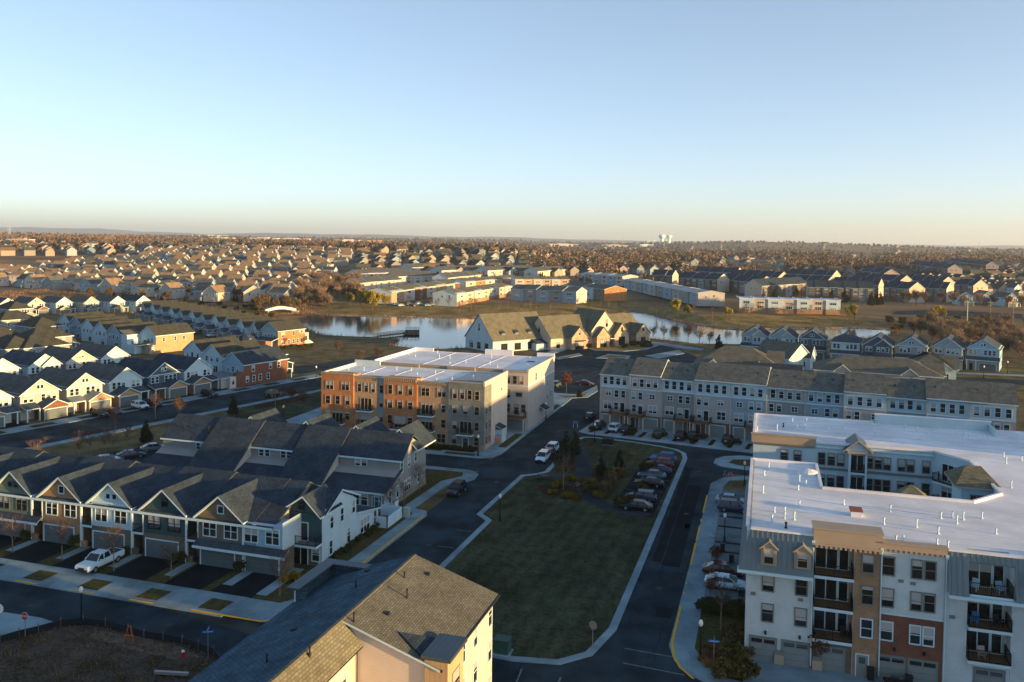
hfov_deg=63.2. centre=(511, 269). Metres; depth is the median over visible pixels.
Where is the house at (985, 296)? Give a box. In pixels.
[971,290,992,304]
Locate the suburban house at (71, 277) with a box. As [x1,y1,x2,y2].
[62,272,79,285]
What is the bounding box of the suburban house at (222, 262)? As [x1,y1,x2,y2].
[219,260,239,264]
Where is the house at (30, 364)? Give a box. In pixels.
[1,349,62,376]
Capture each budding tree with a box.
[84,287,94,295]
[105,289,113,294]
[138,289,147,295]
[162,291,170,299]
[185,285,192,292]
[232,288,239,295]
[253,299,261,310]
[254,298,264,310]
[264,295,270,304]
[272,300,279,306]
[279,296,287,304]
[285,300,293,306]
[294,297,301,305]
[301,295,310,305]
[603,468,617,487]
[613,467,626,485]
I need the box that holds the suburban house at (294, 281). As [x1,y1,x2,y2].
[292,279,308,285]
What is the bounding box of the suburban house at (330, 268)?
[316,266,337,274]
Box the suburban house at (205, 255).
[198,253,210,257]
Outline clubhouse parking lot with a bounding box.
[536,345,696,420]
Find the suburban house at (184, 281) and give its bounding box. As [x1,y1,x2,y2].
[173,277,193,286]
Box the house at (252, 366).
[212,346,292,388]
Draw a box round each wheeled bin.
[720,542,724,551]
[729,553,733,562]
[738,587,743,596]
[866,665,874,680]
[905,674,913,681]
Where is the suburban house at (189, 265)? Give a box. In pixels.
[182,262,194,268]
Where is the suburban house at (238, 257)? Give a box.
[227,255,244,259]
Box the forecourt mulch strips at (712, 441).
[588,430,751,449]
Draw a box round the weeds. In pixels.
[0,624,219,681]
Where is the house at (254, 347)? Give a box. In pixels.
[222,344,292,371]
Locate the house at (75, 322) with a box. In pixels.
[68,313,116,338]
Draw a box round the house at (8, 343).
[0,334,24,357]
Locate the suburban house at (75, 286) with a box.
[70,276,92,290]
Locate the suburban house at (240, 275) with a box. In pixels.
[226,274,245,279]
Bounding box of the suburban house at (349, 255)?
[340,251,353,259]
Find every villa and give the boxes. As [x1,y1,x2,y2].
[693,346,784,364]
[742,361,802,370]
[757,338,813,364]
[802,346,816,369]
[813,355,945,379]
[909,352,959,379]
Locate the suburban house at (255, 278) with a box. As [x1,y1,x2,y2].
[247,277,264,280]
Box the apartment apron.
[743,659,883,681]
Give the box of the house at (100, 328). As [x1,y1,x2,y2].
[92,318,142,344]
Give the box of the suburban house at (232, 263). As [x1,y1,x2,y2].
[224,261,238,266]
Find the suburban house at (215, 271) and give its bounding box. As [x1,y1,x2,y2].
[206,270,222,274]
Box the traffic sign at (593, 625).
[589,621,596,647]
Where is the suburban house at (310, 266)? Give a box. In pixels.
[299,264,314,268]
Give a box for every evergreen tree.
[139,419,153,442]
[227,394,238,414]
[555,431,574,460]
[568,431,580,454]
[576,387,582,396]
[595,455,606,476]
[613,449,625,467]
[639,459,646,471]
[714,334,723,348]
[771,288,777,296]
[795,287,798,296]
[829,288,834,297]
[841,288,848,302]
[867,291,875,305]
[874,291,881,304]
[878,293,884,304]
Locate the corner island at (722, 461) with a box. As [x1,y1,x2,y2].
[713,455,751,470]
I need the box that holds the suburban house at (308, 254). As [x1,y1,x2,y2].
[299,252,310,257]
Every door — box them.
[0,416,4,427]
[0,520,25,536]
[38,310,48,314]
[43,523,74,543]
[44,406,67,419]
[60,309,69,314]
[90,399,110,408]
[92,530,124,549]
[115,308,123,312]
[120,394,138,406]
[145,537,178,559]
[169,386,186,398]
[194,382,210,393]
[200,549,234,568]
[244,555,279,575]
[294,547,307,564]
[301,522,308,540]
[332,410,342,422]
[360,397,371,409]
[360,412,371,422]
[372,496,378,511]
[394,415,405,427]
[421,402,432,414]
[421,417,432,429]
[459,421,471,433]
[462,438,468,446]
[507,418,525,429]
[514,404,518,414]
[575,341,583,349]
[600,339,606,346]
[602,413,619,424]
[620,402,624,412]
[630,417,634,427]
[638,404,642,414]
[638,418,657,429]
[664,419,682,431]
[684,408,689,418]
[695,424,700,433]
[703,410,708,421]
[705,424,725,436]
[733,427,752,439]
[749,634,776,662]
[781,639,809,667]
[813,610,836,631]
[814,545,838,569]
[814,578,837,600]
[815,352,823,359]
[816,645,845,672]
[836,613,847,631]
[837,581,848,601]
[838,548,849,570]
[850,476,863,489]
[851,454,863,469]
[855,653,868,677]
[875,653,905,679]
[907,657,938,681]
[941,463,956,481]
[941,485,951,497]
[965,302,973,305]
[966,628,989,652]
[967,601,990,620]
[969,563,992,587]
[973,666,1005,681]
[979,363,996,371]
[990,633,1002,654]
[991,604,1003,621]
[992,565,1004,588]
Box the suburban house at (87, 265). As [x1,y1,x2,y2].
[80,264,96,269]
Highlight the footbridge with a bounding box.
[264,306,298,313]
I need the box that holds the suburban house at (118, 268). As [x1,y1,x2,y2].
[106,266,122,270]
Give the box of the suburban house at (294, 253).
[285,251,296,255]
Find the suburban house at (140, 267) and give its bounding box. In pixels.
[135,264,150,269]
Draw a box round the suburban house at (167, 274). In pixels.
[158,272,175,275]
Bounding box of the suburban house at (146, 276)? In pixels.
[136,274,155,278]
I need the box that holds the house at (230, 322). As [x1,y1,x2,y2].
[216,315,266,337]
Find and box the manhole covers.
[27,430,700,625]
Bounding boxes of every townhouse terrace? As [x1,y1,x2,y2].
[0,446,380,575]
[144,408,435,511]
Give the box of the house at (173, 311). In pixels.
[159,305,207,324]
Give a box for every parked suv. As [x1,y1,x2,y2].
[89,407,108,417]
[131,400,149,409]
[145,398,162,407]
[194,330,202,334]
[200,388,217,397]
[206,332,216,336]
[264,389,282,397]
[446,479,466,496]
[535,449,550,463]
[545,441,558,454]
[554,380,560,387]
[593,420,606,429]
[608,422,621,432]
[625,489,656,502]
[646,456,673,467]
[649,451,676,461]
[674,430,686,440]
[717,497,743,513]
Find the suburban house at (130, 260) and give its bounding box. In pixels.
[119,259,135,262]
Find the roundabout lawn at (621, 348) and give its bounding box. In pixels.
[590,343,654,350]
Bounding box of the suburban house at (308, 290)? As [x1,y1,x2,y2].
[300,282,319,297]
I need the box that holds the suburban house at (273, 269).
[271,267,290,274]
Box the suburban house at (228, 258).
[222,257,235,259]
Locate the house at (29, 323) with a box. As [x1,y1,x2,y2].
[13,316,69,333]
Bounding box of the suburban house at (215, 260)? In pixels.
[205,258,219,264]
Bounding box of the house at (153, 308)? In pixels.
[141,301,186,320]
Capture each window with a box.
[0,496,9,508]
[3,398,8,406]
[7,480,12,486]
[13,481,17,487]
[15,498,27,511]
[23,395,27,403]
[29,394,33,402]
[41,393,45,400]
[45,502,57,515]
[52,391,56,398]
[58,485,63,493]
[64,504,76,517]
[69,389,73,395]
[75,388,78,395]
[95,508,107,522]
[105,493,110,499]
[111,493,116,500]
[114,511,126,524]
[147,515,160,529]
[161,498,167,506]
[167,518,180,532]
[202,522,216,537]
[213,365,217,371]
[217,505,223,514]
[224,525,237,540]
[244,528,258,543]
[259,449,263,455]
[264,450,269,456]
[265,529,279,545]
[280,451,285,457]
[311,548,319,561]
[325,395,330,403]
[326,380,333,389]
[329,538,332,555]
[330,513,333,529]
[335,395,339,404]
[338,669,346,681]
[340,506,343,522]
[341,381,349,390]
[345,396,349,404]
[345,411,349,419]
[346,526,350,543]
[352,493,359,503]
[352,498,355,513]
[355,459,360,465]
[357,382,361,391]
[360,493,367,504]
[360,513,369,533]
[361,459,366,465]
[364,382,368,391]
[371,383,374,392]
[373,509,376,524]
[374,495,381,506]
[379,385,383,393]
[379,399,383,407]
[387,384,392,393]
[387,399,392,408]
[387,414,392,423]
[396,485,398,497]
[397,400,402,409]
[398,385,402,394]
[404,476,410,491]
[407,401,412,409]
[407,416,412,424]
[408,386,412,395]
[408,455,410,467]
[414,450,416,461]
[421,387,429,396]
[437,388,445,397]
[437,433,445,442]
[441,404,445,412]
[441,419,445,427]
[451,435,456,443]
[452,389,456,398]
[452,405,456,413]
[452,420,456,429]
[460,389,464,399]
[463,406,467,414]
[463,644,465,663]
[467,390,471,399]
[472,657,477,681]
[473,626,477,649]
[474,390,479,400]
[474,406,479,415]
[474,422,478,431]
[474,437,477,445]
[487,608,491,628]
[487,636,491,663]
[487,672,491,681]
[501,343,507,349]
[507,375,510,383]
[507,389,510,397]
[512,375,516,383]
[515,342,520,349]
[515,391,521,396]
[519,376,523,384]
[521,404,525,412]
[528,341,533,348]
[603,375,607,383]
[603,400,611,408]
[605,390,610,395]
[609,376,613,384]
[614,389,618,397]
[614,402,618,409]
[616,376,620,384]
[619,336,624,344]
[621,390,625,397]
[622,377,626,385]
[631,391,635,399]
[631,404,636,411]
[632,378,636,386]
[638,392,642,399]
[639,379,643,387]
[646,379,650,387]
[648,405,656,413]
[649,394,654,399]
[653,380,657,388]
[664,380,669,388]
[665,406,673,414]
[667,395,672,400]
[672,381,676,389]
[677,408,682,415]
[678,395,682,403]
[679,382,683,390]
[685,396,689,403]
[686,382,691,390]
[696,397,701,405]
[697,410,701,418]
[698,383,702,392]
[703,398,708,405]
[706,384,710,392]
[713,385,718,393]
[716,411,725,420]
[717,400,723,405]
[721,385,726,394]
[733,386,738,395]
[734,413,742,422]
[736,402,742,407]
[741,387,746,395]
[748,402,753,409]
[748,415,752,423]
[749,388,754,396]
[756,402,761,410]
[758,388,762,397]
[761,602,773,622]
[762,575,774,592]
[768,403,773,411]
[770,389,775,398]
[776,404,781,412]
[778,390,783,398]
[780,449,787,459]
[787,390,792,399]
[791,406,797,412]
[793,450,801,460]
[794,607,806,627]
[795,579,807,596]
[796,391,800,400]
[808,392,813,401]
[811,408,817,414]
[817,393,822,402]
[818,452,825,464]
[820,474,824,485]
[824,408,829,416]
[825,393,831,402]
[827,453,834,465]
[827,475,834,486]
[832,409,838,417]
[834,394,839,403]
[836,453,844,466]
[836,475,843,487]
[846,410,851,418]
[847,396,852,405]
[854,411,859,419]
[857,396,862,405]
[860,618,872,638]
[861,553,874,573]
[861,585,873,605]
[866,397,872,406]
[866,478,872,490]
[867,456,873,468]
[873,479,881,491]
[874,456,881,469]
[876,398,881,407]
[880,620,893,641]
[881,587,894,607]
[882,479,890,491]
[882,555,895,576]
[883,457,890,470]
[890,399,895,408]
[897,458,905,471]
[897,481,904,488]
[898,399,904,409]
[906,459,914,472]
[907,400,913,409]
[909,624,921,645]
[910,591,922,611]
[911,559,923,579]
[916,401,921,410]
[921,483,929,495]
[922,460,930,473]
[922,626,934,647]
[923,592,935,613]
[924,560,936,581]
[930,402,936,412]
[939,403,945,412]
[949,404,955,413]
[958,404,964,414]
[970,494,983,499]
[973,406,979,415]
[984,407,990,416]
[994,407,1000,417]
[994,423,1000,429]
[1003,424,1009,430]
[1005,408,1011,418]
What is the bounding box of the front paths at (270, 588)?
[7,539,303,595]
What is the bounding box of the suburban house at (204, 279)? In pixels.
[193,278,215,283]
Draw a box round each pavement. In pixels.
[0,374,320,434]
[0,558,248,616]
[224,466,478,622]
[286,393,574,457]
[536,342,702,355]
[669,476,748,681]
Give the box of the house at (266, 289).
[264,283,272,294]
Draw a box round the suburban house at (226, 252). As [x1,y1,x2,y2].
[219,250,231,254]
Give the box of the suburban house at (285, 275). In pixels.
[275,273,289,278]
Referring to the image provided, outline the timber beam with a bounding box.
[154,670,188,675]
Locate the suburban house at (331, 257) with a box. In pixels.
[327,254,339,262]
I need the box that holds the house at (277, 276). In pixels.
[267,274,281,279]
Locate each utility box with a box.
[403,506,411,517]
[601,437,613,445]
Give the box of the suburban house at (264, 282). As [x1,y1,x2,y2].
[259,281,279,287]
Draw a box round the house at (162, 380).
[115,357,189,398]
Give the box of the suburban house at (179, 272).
[175,271,186,274]
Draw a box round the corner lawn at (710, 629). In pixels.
[695,610,744,680]
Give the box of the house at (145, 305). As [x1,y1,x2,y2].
[134,300,177,319]
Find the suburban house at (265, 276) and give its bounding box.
[254,272,271,279]
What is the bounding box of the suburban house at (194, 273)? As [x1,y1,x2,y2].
[187,271,203,276]
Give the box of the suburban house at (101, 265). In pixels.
[81,263,104,267]
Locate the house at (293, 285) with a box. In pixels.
[280,280,297,288]
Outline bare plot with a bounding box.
[0,625,215,681]
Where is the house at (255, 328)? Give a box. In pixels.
[242,319,292,339]
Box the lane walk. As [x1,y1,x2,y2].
[811,369,1023,375]
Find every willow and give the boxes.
[345,292,354,306]
[356,289,367,308]
[361,293,369,304]
[364,289,376,310]
[371,292,381,310]
[381,293,390,307]
[669,298,680,310]
[683,304,692,316]
[725,307,732,318]
[844,305,849,318]
[847,305,857,320]
[930,305,941,314]
[939,306,946,315]
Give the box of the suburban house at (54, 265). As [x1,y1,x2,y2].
[45,264,64,267]
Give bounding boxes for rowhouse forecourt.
[578,423,752,452]
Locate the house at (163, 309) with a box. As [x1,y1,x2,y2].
[152,303,196,323]
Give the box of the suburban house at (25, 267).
[15,265,32,269]
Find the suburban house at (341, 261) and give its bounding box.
[331,257,348,266]
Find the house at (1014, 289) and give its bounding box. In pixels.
[1003,283,1023,295]
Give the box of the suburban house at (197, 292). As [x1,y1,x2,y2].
[188,285,209,300]
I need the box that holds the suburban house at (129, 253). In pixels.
[123,252,138,255]
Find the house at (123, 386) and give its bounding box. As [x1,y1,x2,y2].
[77,361,149,406]
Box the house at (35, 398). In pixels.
[0,372,70,422]
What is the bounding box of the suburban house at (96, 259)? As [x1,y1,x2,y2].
[84,257,101,261]
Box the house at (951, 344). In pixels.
[931,334,966,369]
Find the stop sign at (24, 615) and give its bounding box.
[21,612,27,635]
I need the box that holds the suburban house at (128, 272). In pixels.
[118,269,135,276]
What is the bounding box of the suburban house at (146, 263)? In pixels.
[137,262,152,266]
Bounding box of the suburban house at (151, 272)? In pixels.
[141,271,158,275]
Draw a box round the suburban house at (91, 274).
[80,273,99,276]
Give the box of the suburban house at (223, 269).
[216,266,231,272]
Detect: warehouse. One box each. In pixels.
[10,238,34,242]
[251,237,279,239]
[549,243,577,245]
[602,244,627,246]
[638,244,653,246]
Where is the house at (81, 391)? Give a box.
[34,366,113,413]
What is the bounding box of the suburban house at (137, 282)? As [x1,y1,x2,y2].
[127,279,152,294]
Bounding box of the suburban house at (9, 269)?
[5,267,24,272]
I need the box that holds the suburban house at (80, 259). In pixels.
[70,256,84,261]
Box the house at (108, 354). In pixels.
[75,342,130,364]
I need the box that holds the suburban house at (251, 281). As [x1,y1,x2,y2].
[240,280,259,288]
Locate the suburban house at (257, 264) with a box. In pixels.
[255,262,271,266]
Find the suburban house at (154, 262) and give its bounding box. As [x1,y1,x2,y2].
[147,260,161,264]
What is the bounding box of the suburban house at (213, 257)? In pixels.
[204,256,220,260]
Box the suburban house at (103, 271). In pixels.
[99,268,117,274]
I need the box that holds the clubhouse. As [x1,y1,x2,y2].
[464,308,650,350]
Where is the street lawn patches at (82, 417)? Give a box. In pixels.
[0,374,320,433]
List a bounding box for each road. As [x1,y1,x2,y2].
[0,412,752,681]
[893,310,1023,318]
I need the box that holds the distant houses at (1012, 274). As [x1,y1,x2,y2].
[0,233,1023,293]
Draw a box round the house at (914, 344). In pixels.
[894,333,930,357]
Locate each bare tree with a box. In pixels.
[291,287,301,298]
[295,285,305,297]
[297,281,309,293]
[306,285,320,303]
[309,293,320,303]
[317,286,326,293]
[317,291,325,306]
[318,293,328,309]
[323,282,333,294]
[324,292,333,308]
[334,285,341,296]
[341,284,349,295]
[344,280,355,292]
[352,282,362,288]
[898,290,906,303]
[904,290,914,301]
[906,317,919,333]
[911,288,919,300]
[912,316,923,327]
[915,317,925,335]
[919,290,928,299]
[924,309,935,321]
[925,319,939,339]
[927,322,935,342]
[927,322,937,342]
[932,324,945,338]
[935,291,946,301]
[937,328,955,337]
[939,322,955,328]
[945,317,957,329]
[948,290,960,306]
[951,322,964,330]
[953,331,967,340]
[955,317,972,326]
[957,294,966,304]
[962,324,978,337]
[962,325,980,339]
[963,336,973,350]
[964,330,975,341]
[968,313,981,325]
[968,320,982,328]
[974,292,983,302]
[976,328,985,339]
[980,320,991,332]
[980,329,997,337]
[983,314,991,326]
[985,311,997,318]
[989,292,998,307]
[989,315,1000,323]
[990,319,1003,337]
[990,322,1007,338]
[994,331,1011,357]
[996,312,1014,323]
[1000,332,1012,357]
[1003,321,1019,329]
[1003,326,1014,338]
[1004,294,1013,303]
[1009,336,1023,362]
[1010,337,1023,358]
[1012,328,1022,340]
[1013,331,1023,352]
[1014,324,1023,331]
[1016,294,1023,308]
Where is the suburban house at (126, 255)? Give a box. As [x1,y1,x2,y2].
[116,253,129,257]
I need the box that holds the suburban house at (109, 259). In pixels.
[102,258,116,260]
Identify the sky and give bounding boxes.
[0,0,1023,245]
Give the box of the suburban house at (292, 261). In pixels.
[291,259,303,266]
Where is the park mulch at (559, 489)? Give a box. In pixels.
[537,456,612,494]
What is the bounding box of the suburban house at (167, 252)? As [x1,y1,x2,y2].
[157,251,170,255]
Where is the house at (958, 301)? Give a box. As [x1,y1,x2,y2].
[951,291,973,305]
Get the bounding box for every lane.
[96,447,157,462]
[956,377,1023,384]
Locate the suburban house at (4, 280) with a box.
[0,272,12,285]
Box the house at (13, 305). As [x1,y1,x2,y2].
[0,301,36,315]
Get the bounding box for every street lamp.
[79,585,83,624]
[498,493,501,520]
[698,618,702,660]
[723,512,726,542]
[743,461,745,484]
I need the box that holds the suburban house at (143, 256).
[131,255,145,258]
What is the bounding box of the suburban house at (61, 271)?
[52,269,67,273]
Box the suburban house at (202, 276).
[193,275,212,280]
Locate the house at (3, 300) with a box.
[0,297,12,304]
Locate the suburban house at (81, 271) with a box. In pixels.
[70,270,86,274]
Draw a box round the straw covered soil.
[90,629,201,659]
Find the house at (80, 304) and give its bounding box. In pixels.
[69,295,102,312]
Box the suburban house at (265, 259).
[260,258,274,261]
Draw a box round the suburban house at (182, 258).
[173,256,187,261]
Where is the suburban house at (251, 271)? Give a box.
[245,269,264,278]
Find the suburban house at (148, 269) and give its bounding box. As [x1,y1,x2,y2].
[140,268,158,273]
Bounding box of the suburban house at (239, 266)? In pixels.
[232,265,247,268]
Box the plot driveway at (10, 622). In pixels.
[0,612,52,634]
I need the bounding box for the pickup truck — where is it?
[75,547,124,572]
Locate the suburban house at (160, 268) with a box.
[151,265,166,272]
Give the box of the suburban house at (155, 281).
[131,278,160,283]
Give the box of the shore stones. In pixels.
[281,311,890,329]
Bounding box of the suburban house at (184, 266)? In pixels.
[172,264,187,267]
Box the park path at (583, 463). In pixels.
[538,443,650,517]
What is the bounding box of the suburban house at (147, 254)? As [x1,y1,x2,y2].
[138,252,152,256]
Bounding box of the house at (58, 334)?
[15,326,80,348]
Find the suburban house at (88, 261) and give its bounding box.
[83,260,96,262]
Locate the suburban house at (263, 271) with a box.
[253,270,270,275]
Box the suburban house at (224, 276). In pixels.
[220,273,237,278]
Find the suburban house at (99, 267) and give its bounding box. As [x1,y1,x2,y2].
[81,266,103,269]
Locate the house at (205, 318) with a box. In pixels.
[193,310,241,333]
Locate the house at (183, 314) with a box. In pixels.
[171,307,218,323]
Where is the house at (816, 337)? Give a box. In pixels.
[798,326,828,359]
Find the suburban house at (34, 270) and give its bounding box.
[26,268,43,273]
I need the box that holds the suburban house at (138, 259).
[127,256,143,263]
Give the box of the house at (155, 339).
[120,322,194,353]
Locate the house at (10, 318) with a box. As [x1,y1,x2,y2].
[0,310,33,330]
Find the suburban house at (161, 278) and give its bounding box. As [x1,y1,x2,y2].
[154,276,178,281]
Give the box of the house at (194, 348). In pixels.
[182,336,239,359]
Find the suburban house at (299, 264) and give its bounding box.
[297,262,311,267]
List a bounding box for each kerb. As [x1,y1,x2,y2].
[439,437,686,664]
[588,344,658,350]
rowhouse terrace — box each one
[342,275,402,292]
[345,267,408,276]
[369,278,459,303]
[386,271,437,284]
[399,262,454,270]
[430,265,481,273]
[432,270,481,280]
[433,282,511,306]
[453,275,514,286]
[475,265,533,276]
[510,284,586,303]
[511,276,569,286]
[524,265,578,275]
[563,281,626,300]
[579,272,637,285]
[599,357,1018,440]
[624,278,724,305]
[651,269,677,284]
[678,272,729,291]
[694,266,740,274]
[726,273,768,292]
[731,269,785,277]
[736,295,840,314]
[744,277,805,296]
[783,274,833,280]
[787,269,840,277]
[806,280,873,301]
[834,277,883,297]
[853,273,913,290]
[861,266,899,274]
[883,281,924,302]
[902,274,954,286]
[909,260,962,273]
[918,281,953,301]
[948,258,998,269]
[953,278,987,295]
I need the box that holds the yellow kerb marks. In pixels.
[14,580,214,614]
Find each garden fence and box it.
[376,503,402,528]
[384,499,398,505]
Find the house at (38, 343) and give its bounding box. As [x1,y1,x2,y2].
[19,334,73,352]
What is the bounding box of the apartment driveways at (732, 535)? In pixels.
[704,490,745,601]
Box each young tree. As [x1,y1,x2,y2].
[0,513,30,552]
[25,436,51,449]
[51,514,73,560]
[70,424,86,455]
[82,427,97,445]
[94,427,111,453]
[97,521,123,570]
[101,428,120,448]
[105,408,122,439]
[120,424,132,448]
[149,394,159,418]
[157,536,191,577]
[173,394,183,412]
[174,398,183,412]
[266,383,282,407]
[270,546,292,594]
[286,387,295,403]
[298,387,308,408]
[332,340,345,357]
[354,349,364,359]
[372,344,385,357]
[381,482,398,504]
[391,475,413,504]
[411,461,429,491]
[553,449,576,488]
[560,371,572,392]
[649,325,658,335]
[659,322,668,340]
[670,323,680,332]
[684,324,693,336]
[691,326,706,345]
[704,575,715,596]
[705,331,715,343]
[707,566,740,629]
[708,545,722,559]
[808,630,829,656]
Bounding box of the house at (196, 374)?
[152,353,219,393]
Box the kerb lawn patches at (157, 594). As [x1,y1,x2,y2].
[0,564,233,610]
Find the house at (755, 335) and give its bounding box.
[740,323,770,348]
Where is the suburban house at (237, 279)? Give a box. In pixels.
[227,276,244,283]
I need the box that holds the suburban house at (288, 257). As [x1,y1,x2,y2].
[280,256,295,260]
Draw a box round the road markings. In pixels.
[436,357,725,681]
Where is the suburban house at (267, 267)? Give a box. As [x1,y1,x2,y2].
[257,265,271,270]
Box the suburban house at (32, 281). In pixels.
[21,274,45,288]
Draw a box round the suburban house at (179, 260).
[166,259,181,262]
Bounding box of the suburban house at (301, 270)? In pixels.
[296,269,310,272]
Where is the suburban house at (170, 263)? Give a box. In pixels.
[163,261,178,265]
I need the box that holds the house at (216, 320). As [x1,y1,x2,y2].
[201,312,253,336]
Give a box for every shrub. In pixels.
[19,529,30,539]
[67,534,80,545]
[118,545,129,554]
[169,551,186,561]
[232,559,245,570]
[279,570,300,581]
[332,550,339,556]
[341,546,349,551]
[363,531,371,535]
[365,527,374,533]
[462,445,471,450]
[547,489,557,493]
[556,480,564,485]
[560,491,569,497]
[566,474,575,479]
[572,493,581,498]
[578,481,600,490]
[583,476,590,482]
[588,425,596,430]
[589,477,597,482]
[592,490,600,496]
[598,492,605,497]
[612,496,628,506]
[625,431,634,435]
[627,494,641,500]
[629,427,637,432]
[634,481,648,489]
[638,462,657,469]
[651,433,660,437]
[688,436,697,443]
[694,596,712,610]
[697,597,719,612]
[699,433,708,438]
[705,637,733,656]
[709,604,722,613]
[711,663,737,679]
[712,596,729,615]
[716,652,741,665]
[718,648,744,660]
[721,624,743,637]
[722,631,744,640]
[722,658,751,679]
[723,441,732,447]
[724,640,742,650]
[725,599,744,613]
[725,601,744,616]
[726,644,750,659]
[727,633,743,643]
[729,622,744,632]
[731,438,742,444]
[732,653,760,677]
[733,638,755,656]
[886,318,894,321]
[890,326,899,330]
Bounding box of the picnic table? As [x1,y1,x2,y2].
[536,474,548,478]
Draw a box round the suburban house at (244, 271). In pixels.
[232,268,248,275]
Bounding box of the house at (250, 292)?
[242,284,263,301]
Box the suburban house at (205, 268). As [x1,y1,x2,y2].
[198,266,214,270]
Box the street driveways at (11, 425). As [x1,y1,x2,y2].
[1,383,259,428]
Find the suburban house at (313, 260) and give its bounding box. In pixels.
[310,257,322,264]
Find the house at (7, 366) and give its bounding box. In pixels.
[0,358,20,374]
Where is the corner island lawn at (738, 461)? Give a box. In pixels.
[728,459,750,465]
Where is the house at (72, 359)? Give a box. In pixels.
[40,345,97,370]
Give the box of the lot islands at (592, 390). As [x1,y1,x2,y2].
[556,350,683,397]
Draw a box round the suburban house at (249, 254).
[244,253,255,255]
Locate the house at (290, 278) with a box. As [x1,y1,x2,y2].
[286,276,302,280]
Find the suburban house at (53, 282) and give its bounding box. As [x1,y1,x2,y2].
[40,275,70,289]
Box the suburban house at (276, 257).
[266,254,279,260]
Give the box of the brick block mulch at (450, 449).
[427,446,473,451]
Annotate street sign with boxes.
[202,625,213,632]
[708,638,719,659]
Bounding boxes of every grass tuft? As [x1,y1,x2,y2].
[694,651,710,662]
[699,656,715,667]
[701,647,713,656]
[702,649,716,660]
[709,660,718,668]
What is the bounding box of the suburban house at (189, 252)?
[179,250,191,255]
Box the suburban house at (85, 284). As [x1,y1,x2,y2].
[78,277,102,291]
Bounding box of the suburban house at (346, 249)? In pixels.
[342,248,352,250]
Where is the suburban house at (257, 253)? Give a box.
[248,251,259,256]
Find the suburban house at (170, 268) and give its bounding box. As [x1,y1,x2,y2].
[166,266,182,271]
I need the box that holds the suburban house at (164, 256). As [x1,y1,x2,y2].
[154,253,168,259]
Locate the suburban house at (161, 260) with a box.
[145,258,165,262]
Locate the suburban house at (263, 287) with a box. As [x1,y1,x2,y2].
[260,284,269,290]
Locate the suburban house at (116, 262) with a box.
[113,260,128,265]
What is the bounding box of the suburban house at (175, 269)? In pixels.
[172,267,188,272]
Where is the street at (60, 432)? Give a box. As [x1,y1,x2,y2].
[0,355,383,447]
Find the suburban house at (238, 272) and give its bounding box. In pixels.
[223,271,239,273]
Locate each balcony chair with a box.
[840,625,848,638]
[969,577,979,591]
[970,610,979,625]
[977,645,986,658]
[992,614,1004,627]
[995,581,1006,594]
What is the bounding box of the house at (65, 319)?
[58,311,103,332]
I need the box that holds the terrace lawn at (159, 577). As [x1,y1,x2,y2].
[0,534,314,602]
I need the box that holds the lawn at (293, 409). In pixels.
[235,388,320,418]
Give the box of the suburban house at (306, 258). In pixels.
[296,256,309,261]
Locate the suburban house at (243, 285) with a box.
[230,281,258,297]
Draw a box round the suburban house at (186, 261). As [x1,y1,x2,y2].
[179,260,195,264]
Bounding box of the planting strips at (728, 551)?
[707,515,742,600]
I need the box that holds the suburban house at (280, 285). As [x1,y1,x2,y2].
[267,283,296,296]
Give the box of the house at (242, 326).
[226,317,280,340]
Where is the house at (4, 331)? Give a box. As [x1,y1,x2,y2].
[0,326,19,336]
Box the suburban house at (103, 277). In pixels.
[100,276,123,278]
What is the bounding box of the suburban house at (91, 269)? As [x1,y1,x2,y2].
[82,267,99,272]
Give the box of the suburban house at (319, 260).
[315,258,329,262]
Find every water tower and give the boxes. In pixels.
[659,234,664,243]
[666,235,671,242]
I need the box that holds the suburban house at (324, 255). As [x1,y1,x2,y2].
[314,254,327,257]
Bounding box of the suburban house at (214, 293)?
[200,285,231,301]
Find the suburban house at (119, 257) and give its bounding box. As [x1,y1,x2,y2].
[111,255,126,259]
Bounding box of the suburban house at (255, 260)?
[247,258,260,263]
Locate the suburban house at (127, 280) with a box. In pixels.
[122,276,140,290]
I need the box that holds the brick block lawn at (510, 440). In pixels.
[426,404,559,455]
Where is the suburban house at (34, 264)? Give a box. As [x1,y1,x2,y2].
[28,262,45,267]
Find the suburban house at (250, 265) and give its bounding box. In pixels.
[241,262,256,267]
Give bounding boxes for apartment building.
[188,554,499,681]
[321,359,507,450]
[374,347,554,431]
[737,413,1023,681]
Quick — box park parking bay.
[614,458,678,517]
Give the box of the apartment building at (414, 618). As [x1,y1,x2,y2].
[188,554,499,681]
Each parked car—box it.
[97,454,121,458]
[105,407,121,414]
[116,449,145,458]
[140,442,162,452]
[545,447,555,458]
[576,380,594,385]
[583,412,596,419]
[619,498,652,512]
[620,424,632,432]
[634,476,664,487]
[637,469,666,478]
[648,464,671,474]
[652,427,665,436]
[687,430,698,438]
[702,560,743,577]
[704,572,745,592]
[715,492,743,503]
[721,434,733,442]
[882,676,908,681]
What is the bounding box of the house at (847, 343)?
[830,332,863,356]
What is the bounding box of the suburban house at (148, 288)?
[134,282,160,296]
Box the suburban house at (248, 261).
[239,260,254,264]
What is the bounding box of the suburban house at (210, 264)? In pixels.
[201,263,216,268]
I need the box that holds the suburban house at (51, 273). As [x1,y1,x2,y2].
[43,271,61,275]
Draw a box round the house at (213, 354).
[201,339,259,371]
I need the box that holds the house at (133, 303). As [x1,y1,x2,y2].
[121,294,150,311]
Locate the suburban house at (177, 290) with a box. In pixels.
[156,282,188,298]
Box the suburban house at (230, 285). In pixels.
[215,281,237,294]
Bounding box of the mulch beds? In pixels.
[247,391,311,419]
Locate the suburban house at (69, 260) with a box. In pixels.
[64,258,79,263]
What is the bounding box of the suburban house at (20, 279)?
[13,273,34,286]
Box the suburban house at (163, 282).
[157,279,185,291]

